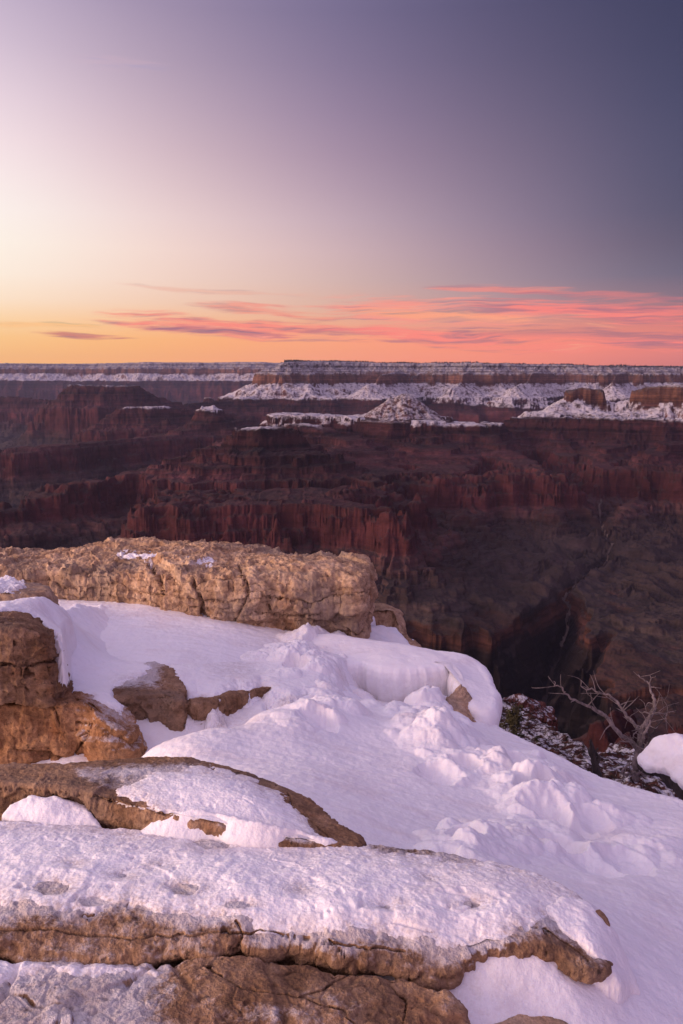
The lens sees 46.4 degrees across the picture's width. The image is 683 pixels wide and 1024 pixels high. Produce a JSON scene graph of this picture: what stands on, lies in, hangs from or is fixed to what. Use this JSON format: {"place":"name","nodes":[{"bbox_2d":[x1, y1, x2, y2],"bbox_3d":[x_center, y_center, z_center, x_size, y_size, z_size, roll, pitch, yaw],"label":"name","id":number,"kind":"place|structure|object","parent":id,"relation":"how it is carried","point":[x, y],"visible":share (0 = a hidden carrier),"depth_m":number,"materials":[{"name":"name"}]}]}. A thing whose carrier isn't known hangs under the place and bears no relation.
{"place":"outdoors","nodes":[
{"label":"outdoors","id":0,"kind":"place"},
{"bbox_2d":[0,396,48,434],"bbox_3d":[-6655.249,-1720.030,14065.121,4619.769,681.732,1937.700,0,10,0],"label":"shadowed mesa","id":1,"kind":"structure","parent":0,"point":[17,414],"depth_m":13733.08,"materials":[{"name":"brown stone"}]},
{"bbox_2d":[7,384,235,445],"bbox_3d":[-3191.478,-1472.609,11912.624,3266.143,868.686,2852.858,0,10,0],"label":"snowy mesa","id":2,"kind":"structure","parent":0,"point":[67,414],"depth_m":11181.26,"materials":[{"name":"brown stone"}]},
{"bbox_2d":[0,405,258,504],"bbox_3d":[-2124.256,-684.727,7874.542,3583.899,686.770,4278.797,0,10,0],"label":"pointed butte","id":3,"kind":"object","parent":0,"point":[25,471],"visible":0.62,"depth_m":6978.44,"materials":[{"name":"brown stone"}]},
{"bbox_2d":[70,406,194,442],"bbox_3d":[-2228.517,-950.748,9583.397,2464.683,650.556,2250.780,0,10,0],"label":"mesa","id":4,"kind":"structure","parent":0,"point":[131,422],"depth_m":9251.87,"materials":[{"name":"brown stone"}]},
{"bbox_2d":[0,362,278,404],"bbox_3d":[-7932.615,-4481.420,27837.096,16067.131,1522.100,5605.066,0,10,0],"label":"plateau rim","id":5,"kind":"object","parent":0,"point":[189,382],"visible":0.73,"depth_m":27197.53,"materials":[{"name":"stone"}]},
{"bbox_2d":[0,426,443,549],"bbox_3d":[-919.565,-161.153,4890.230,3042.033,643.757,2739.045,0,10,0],"label":"red butte","id":6,"kind":"object","parent":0,"point":[76,514],"visible":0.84,"depth_m":4701.81,"materials":[{"name":"brown stone"}]},
{"bbox_2d":[114,482,504,616],"bbox_3d":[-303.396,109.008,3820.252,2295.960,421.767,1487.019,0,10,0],"label":"redwall promontory","id":7,"kind":"structure","parent":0,"point":[381,529],"depth_m":3715.65,"materials":[{"name":"brown stone"}]},
{"bbox_2d":[0,432,682,738],"bbox_3d":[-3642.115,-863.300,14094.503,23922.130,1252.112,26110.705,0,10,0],"label":"canyon floor","id":8,"kind":"structure","parent":0,"point":[625,619],"depth_m":3201.66,"materials":[{"name":"brown stone"}]},
{"bbox_2d":[560,498,613,646],"bbox_3d":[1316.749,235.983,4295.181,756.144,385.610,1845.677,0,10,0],"label":"creek bed","id":9,"kind":"object","parent":8,"relation":"in","point":[568,613],"visible":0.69,"depth_m":3782.03,"materials":[{"name":"brown soil"}]},
{"bbox_2d":[0,0,682,366],"label":"sky","id":10,"kind":"structure","parent":0,"point":[208,181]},
{"bbox_2d":[32,599,682,1023],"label":"snow ground","id":11,"kind":"structure","parent":0,"point":[428,767],"depth_m":3.92,"materials":[{"name":"white snow"}]},
{"bbox_2d":[0,691,147,763],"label":"rock block","id":12,"kind":"object","parent":11,"relation":"on","point":[87,725],"visible":0.57,"depth_m":4.59,"materials":[{"name":"orange stone"}]},
{"bbox_2d":[0,611,73,707],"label":"boulder","id":13,"kind":"object","parent":12,"relation":"on","point":[29,670],"visible":0.95,"depth_m":4.50,"materials":[{"name":"brown stone"}]},
{"bbox_2d":[0,597,76,685],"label":"snow patch","id":14,"kind":"object","parent":13,"relation":"on","point":[56,618],"visible":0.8,"depth_m":5.15,"materials":[{"name":"white snow"}]},
{"bbox_2d":[112,661,187,731],"bbox_3d":[-1.269,1.303,5.336,0.593,0.469,0.802,0,10,0],"label":"rock block","id":15,"kind":"object","parent":11,"relation":"on","point":[157,692],"visible":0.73,"depth_m":4.98,"materials":[{"name":"brown stone"}]},
{"bbox_2d":[0,756,366,847],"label":"rock slab","id":16,"kind":"object","parent":11,"relation":"on","point":[92,786],"visible":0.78,"depth_m":2.92,"materials":[{"name":"brown stone"}]},
{"bbox_2d":[2,795,101,827],"bbox_3d":[-1.021,1.148,2.846,0.435,0.225,0.191,0,10,0],"label":"snow patch","id":17,"kind":"object","parent":16,"relation":"on","point":[54,810],"visible":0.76,"depth_m":2.83,"materials":[{"name":"white snow"}]},
{"bbox_2d":[111,764,334,843],"bbox_3d":[-0.759,1.041,3.028,1.779,0.139,0.477,2,10,14],"label":"snow patch","id":18,"kind":"object","parent":16,"relation":"on","point":[225,791],"visible":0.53,"depth_m":2.84,"materials":[{"name":"white snow"}]},
{"bbox_2d":[141,808,337,847],"bbox_3d":[-0.358,1.149,2.690,0.816,0.234,0.141,2,10,10],"label":"snow patch","id":19,"kind":"object","parent":16,"relation":"on","point":[240,832],"visible":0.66,"depth_m":2.67,"materials":[{"name":"white snow"}]},
{"bbox_2d":[0,536,378,638],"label":"rock ledge","id":20,"kind":"object","parent":11,"relation":"on","point":[260,585],"visible":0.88,"depth_m":7.23,"materials":[{"name":"beige stone"}]},
{"bbox_2d":[117,550,233,568],"bbox_3d":[-2.127,0.500,7.961,4.846,0.255,1.548,1,10,8],"label":"snow patch","id":21,"kind":"object","parent":20,"relation":"on","point":[133,555],"visible":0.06,"depth_m":7.77,"materials":[{"name":"white snow"}]},
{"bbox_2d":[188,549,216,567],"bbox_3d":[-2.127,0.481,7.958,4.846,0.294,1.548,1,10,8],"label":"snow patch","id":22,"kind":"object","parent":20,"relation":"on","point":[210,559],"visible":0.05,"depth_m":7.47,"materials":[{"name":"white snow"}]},
{"bbox_2d":[66,604,359,731],"bbox_3d":[-1.169,1.008,6.408,2.949,1.156,3.700,0,10,0],"label":"snow shelf","id":23,"kind":"object","parent":11,"relation":"on","point":[290,671],"visible":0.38,"depth_m":5.58,"materials":[{"name":"white snow"}]},
{"bbox_2d":[0,580,58,604],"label":"boulder","id":24,"kind":"object","parent":23,"relation":"on","point":[33,589],"visible":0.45,"depth_m":5.50,"materials":[{"name":"beige stone"}]},
{"bbox_2d":[0,575,26,593],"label":"snow patch","id":25,"kind":"object","parent":24,"relation":"on","point":[9,584],"visible":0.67,"depth_m":5.59,"materials":[{"name":"white snow"}]},
{"bbox_2d":[185,686,270,720],"bbox_3d":[-0.789,1.381,5.367,0.886,0.469,0.391,-9,13,-43],"label":"rock ledge","id":26,"kind":"object","parent":11,"relation":"on","point":[228,704],"visible":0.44,"depth_m":5.15,"materials":[{"name":"brown stone"}]},
{"bbox_2d":[0,955,470,1023],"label":"rock slab","id":27,"kind":"object","parent":11,"relation":"on","point":[239,989],"visible":0.98,"depth_m":1.97,"materials":[{"name":"brown stone"}]},
{"bbox_2d":[0,960,224,1015],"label":"snow patch","id":28,"kind":"object","parent":27,"relation":"on","point":[10,973],"visible":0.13,"depth_m":2.07,"materials":[{"name":"white snow"}]},
{"bbox_2d":[0,821,612,991],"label":"rock slab","id":29,"kind":"object","parent":11,"relation":"on","point":[111,934],"visible":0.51,"depth_m":2.15,"materials":[{"name":"brown stone"}]},
{"bbox_2d":[0,821,581,949],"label":"snow sheet","id":30,"kind":"object","parent":29,"relation":"on","point":[342,888],"visible":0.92,"depth_m":2.36,"materials":[{"name":"white snow"}]},
{"bbox_2d":[546,896,639,1003],"bbox_3d":[0.714,1.306,2.289,0.271,0.312,0.297,-3,10,-17],"label":"snow patch","id":31,"kind":"object","parent":29,"relation":"on","point":[581,922],"visible":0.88,"depth_m":2.24,"materials":[{"name":"white snow"}]},
{"bbox_2d":[373,603,421,647],"bbox_3d":[0.322,1.347,7.883,0.918,0.796,0.898,0,10,0],"label":"rock step","id":32,"kind":"object","parent":11,"relation":"on","point":[386,615],"visible":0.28,"depth_m":7.80,"materials":[{"name":"beige stone"}]},
{"bbox_2d":[368,610,409,644],"bbox_3d":[0.292,1.295,7.657,0.824,0.592,1.269,0,10,0],"label":"snow patch","id":33,"kind":"object","parent":32,"relation":"on","point":[385,633],"visible":0.22,"depth_m":7.43,"materials":[{"name":"white snow"}]},
{"bbox_2d":[310,633,502,725],"bbox_3d":[0.424,1.512,6.529,1.868,0.828,0.868,4,10,23],"label":"snow drift","id":34,"kind":"object","parent":11,"relation":"on","point":[384,671],"visible":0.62,"depth_m":6.28,"materials":[{"name":"white snow"}]},
{"bbox_2d":[446,684,475,721],"bbox_3d":[0.866,1.564,5.864,0.367,0.508,0.374,0,10,0],"label":"rock","id":35,"kind":"object","parent":11,"relation":"on","point":[459,698],"visible":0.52,"depth_m":5.88,"materials":[{"name":"beige stone"}]},
{"bbox_2d":[495,1014,567,1023],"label":"rock","id":36,"kind":"object","parent":11,"relation":"on","point":[521,1019],"visible":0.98,"depth_m":2.06,"materials":[{"name":"beige stone"}]},
{"bbox_2d":[588,739,602,777],"bbox_3d":[2.301,2.240,7.193,0.140,0.378,0.084,9,13,44],"label":"dead snag","id":37,"kind":"object","parent":11,"relation":"on","point":[595,757],"visible":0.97,"depth_m":7.18,"materials":[{"name":"brown wood"}]},
{"bbox_2d":[595,909,609,926],"bbox_3d":[0.754,1.287,2.328,0.078,0.236,0.095,-2,10,-12],"label":"rock","id":38,"kind":"object","parent":11,"relation":"on","point":[600,913],"visible":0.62,"depth_m":2.32,"materials":[{"name":"brown stone"}]},
{"bbox_2d":[532,671,682,783],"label":"dead shrub","id":39,"kind":"object","parent":11,"relation":"on","point":[638,747],"visible":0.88,"depth_m":6.36,"materials":[{"name":"grey wood"}]},
{"bbox_2d":[637,762,682,799],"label":"fallen log","id":40,"kind":"object","parent":11,"relation":"on","point":[672,785],"visible":0.33,"depth_m":5.89,"materials":[{"name":"brown wood"}]},
{"bbox_2d":[637,733,682,789],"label":"snow mound","id":41,"kind":"object","parent":40,"relation":"on","point":[661,754],"visible":1,"depth_m":5.93,"materials":[{"name":"white snow"}]},
{"bbox_2d":[207,394,607,545],"bbox_3d":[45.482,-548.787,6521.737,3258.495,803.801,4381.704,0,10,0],"label":"central mesa","id":42,"kind":"structure","parent":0,"point":[498,477],"depth_m":5674.98,"materials":[{"name":"brown stone"}]},
{"bbox_2d":[203,361,682,425],"bbox_3d":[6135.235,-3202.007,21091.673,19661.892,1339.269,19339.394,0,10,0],"label":"plateau rim","id":43,"kind":"object","parent":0,"point":[478,392],"visible":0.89,"depth_m":14034.73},
{"bbox_2d":[284,359,682,367],"bbox_3d":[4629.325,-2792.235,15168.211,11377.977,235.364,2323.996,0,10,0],"label":"rim forest","id":44,"kind":"object","parent":43,"relation":"on","point":[611,365],"visible":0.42,"depth_m":15355.49,"materials":[{"name":"black"}]},
{"bbox_2d":[419,489,682,576],"bbox_3d":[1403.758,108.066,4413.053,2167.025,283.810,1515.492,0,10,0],"label":"talus spurs","id":45,"kind":"structure","parent":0,"point":[634,522],"depth_m":4566.90,"materials":[{"name":"brown stone"}]},
{"bbox_2d":[499,699,681,799],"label":"scree slope","id":46,"kind":"structure","parent":0,"point":[563,745],"depth_m":43.13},
{"bbox_2d":[499,700,539,741],"bbox_3d":[4.878,5.790,21.980,1.188,1.244,0.826,-6,11,-30],"label":"evergreen shrub","id":47,"kind":"object","parent":46,"relation":"on","point":[513,716],"visible":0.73,"depth_m":21.85,"materials":[{"name":"green plant"}]},
{"bbox_2d":[503,693,557,730],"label":"rock outcrop","id":48,"kind":"object","parent":46,"relation":"on","point":[541,711],"visible":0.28,"depth_m":62.10,"materials":[{"name":"brown stone"}]},
{"bbox_2d":[503,384,682,525],"bbox_3d":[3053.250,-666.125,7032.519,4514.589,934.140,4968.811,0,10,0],"label":"orange cliff mesa","id":49,"kind":"structure","parent":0,"point":[595,445],"depth_m":6712.01,"materials":[{"name":"brown stone"}]},
{"bbox_2d":[572,709,682,751],"bbox_3d":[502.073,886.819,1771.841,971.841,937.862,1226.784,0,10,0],"label":"canyon spur","id":50,"kind":"structure","parent":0,"point":[596,729],"depth_m":1675.44,"materials":[{"name":"brown stone"}]}
]}

